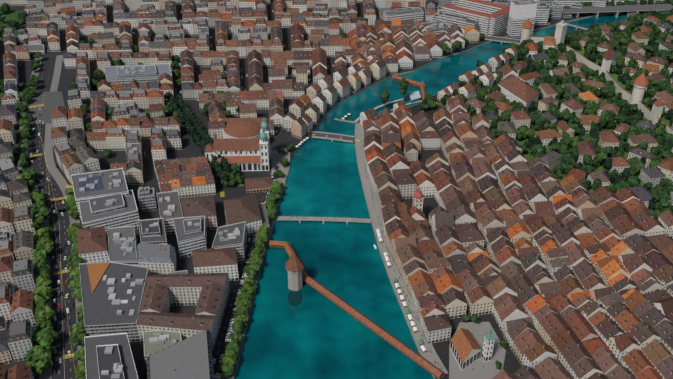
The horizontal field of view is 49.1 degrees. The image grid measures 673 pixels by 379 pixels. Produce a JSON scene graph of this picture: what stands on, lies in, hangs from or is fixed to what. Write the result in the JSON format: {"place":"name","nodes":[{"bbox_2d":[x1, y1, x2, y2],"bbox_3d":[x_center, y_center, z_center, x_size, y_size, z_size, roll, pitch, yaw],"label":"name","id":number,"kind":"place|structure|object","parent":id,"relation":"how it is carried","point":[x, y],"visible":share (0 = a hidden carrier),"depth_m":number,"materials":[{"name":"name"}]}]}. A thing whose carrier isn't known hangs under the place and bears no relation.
{"place":"outdoors","nodes":[
{"label":"outdoors","id":0,"kind":"place"},
{"bbox_2d":[17,55,505,378],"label":"paving","id":1,"kind":"structure","parent":0,"point":[52,98],"depth_m":647.27,"materials":[{"name":"grey stone"}]},
{"bbox_2d":[29,35,489,378],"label":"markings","id":2,"kind":"object","parent":1,"relation":"on","point":[60,198],"visible":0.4,"depth_m":618.83,"materials":[{"name":"white paint"}]},
{"bbox_2d":[0,0,612,378],"bbox_3d":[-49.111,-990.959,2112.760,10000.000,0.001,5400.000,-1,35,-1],"label":"ground","id":3,"kind":"structure","parent":0,"point":[281,138],"depth_m":808.96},
{"bbox_2d":[0,1,550,378],"bbox_3d":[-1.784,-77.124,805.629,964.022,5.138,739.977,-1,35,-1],"label":"cars","id":4,"kind":"object","parent":3,"relation":"on","point":[217,376],"visible":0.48,"depth_m":614.12,"materials":[{"name":"metal"}]},
{"bbox_2d":[0,0,661,377],"bbox_3d":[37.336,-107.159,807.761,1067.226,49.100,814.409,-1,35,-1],"label":"modern walls","id":5,"kind":"structure","parent":3,"relation":"on","point":[514,18],"depth_m":964.41,"materials":[{"name":"grey concrete"}]},
{"bbox_2d":[0,0,623,378],"bbox_3d":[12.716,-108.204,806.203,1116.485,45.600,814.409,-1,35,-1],"label":"flat roofs","id":6,"kind":"object","parent":5,"relation":"on","point":[187,358],"visible":0.79,"depth_m":598.76,"materials":[{"name":"grey concrete"}]},
{"bbox_2d":[0,0,672,377],"bbox_3d":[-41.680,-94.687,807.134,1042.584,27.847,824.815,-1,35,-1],"label":"glass","id":7,"kind":"object","parent":5,"relation":"attached to","point":[372,164],"visible":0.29,"depth_m":687.75,"materials":[{"name":"glass"}]},
{"bbox_2d":[0,0,672,378],"bbox_3d":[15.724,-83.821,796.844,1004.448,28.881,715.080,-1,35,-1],"label":"foliage","id":8,"kind":"object","parent":3,"relation":"on","point":[40,352],"visible":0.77,"depth_m":763.05,"materials":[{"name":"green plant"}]},
{"bbox_2d":[0,0,672,378],"bbox_3d":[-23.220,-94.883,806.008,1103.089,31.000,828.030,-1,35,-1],"label":"walls","id":9,"kind":"structure","parent":0,"point":[190,296],"depth_m":739.51,"materials":[{"name":"beige paint"}]},
{"bbox_2d":[0,0,672,378],"bbox_3d":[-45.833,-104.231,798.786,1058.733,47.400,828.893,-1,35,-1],"label":"roofs","id":10,"kind":"structure","parent":9,"relation":"on","point":[242,132],"depth_m":660.89,"materials":[{"name":"brown tile"}]},
{"bbox_2d":[259,119,493,340],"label":"copper","id":11,"kind":"object","parent":9,"relation":"attached to","point":[263,135],"visible":1,"depth_m":701.67,"materials":[{"name":"teal metal"}]},
{"bbox_2d":[0,0,672,378],"bbox_3d":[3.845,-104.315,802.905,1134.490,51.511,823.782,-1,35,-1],"label":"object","id":12,"kind":"structure","parent":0,"point":[98,268],"depth_m":655.22,"materials":[{"name":"brown tile"}]},
{"bbox_2d":[0,10,672,216],"bbox_3d":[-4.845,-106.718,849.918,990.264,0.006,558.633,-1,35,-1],"label":"lawn","id":13,"kind":"structure","parent":0,"point":[12,15],"depth_m":807.13,"materials":[{"name":"green plant"}]},
{"bbox_2d":[19,0,672,378],"bbox_3d":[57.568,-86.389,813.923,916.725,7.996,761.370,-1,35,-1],"label":"roads","id":14,"kind":"structure","parent":0,"point":[68,364],"depth_m":661.57,"materials":[{"name":"grey asphalt"}]},
{"bbox_2d":[235,5,672,378],"bbox_3d":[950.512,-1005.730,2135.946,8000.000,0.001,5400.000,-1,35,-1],"label":"water","id":15,"kind":"structure","parent":0,"point":[314,334],"depth_m":603.59,"materials":[{"name":"teal liquid"}]},
{"bbox_2d":[288,290,302,305],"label":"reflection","id":16,"kind":"object","parent":15,"relation":"on","point":[295,298],"visible":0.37,"depth_m":578.39,"materials":[{"name":"teal liquid"}]},
{"bbox_2d":[356,25,672,378],"bbox_3d":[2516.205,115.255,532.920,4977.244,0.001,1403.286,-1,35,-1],"label":"ground","id":17,"kind":"structure","parent":0,"point":[513,364],"depth_m":555.31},
{"bbox_2d":[269,55,612,378],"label":"wood","id":18,"kind":"object","parent":17,"relation":"on","point":[389,266],"visible":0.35,"depth_m":566.96,"materials":[{"name":"brown wood"}]},
{"label":"riverbed","id":19,"kind":"structure","parent":0,"visible":0},
{"bbox_2d":[234,11,672,378],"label":"stone wall","id":20,"kind":"structure","parent":19,"relation":"on","point":[295,282],"depth_m":845.61,"materials":[{"name":"grey stone"}]}
]}

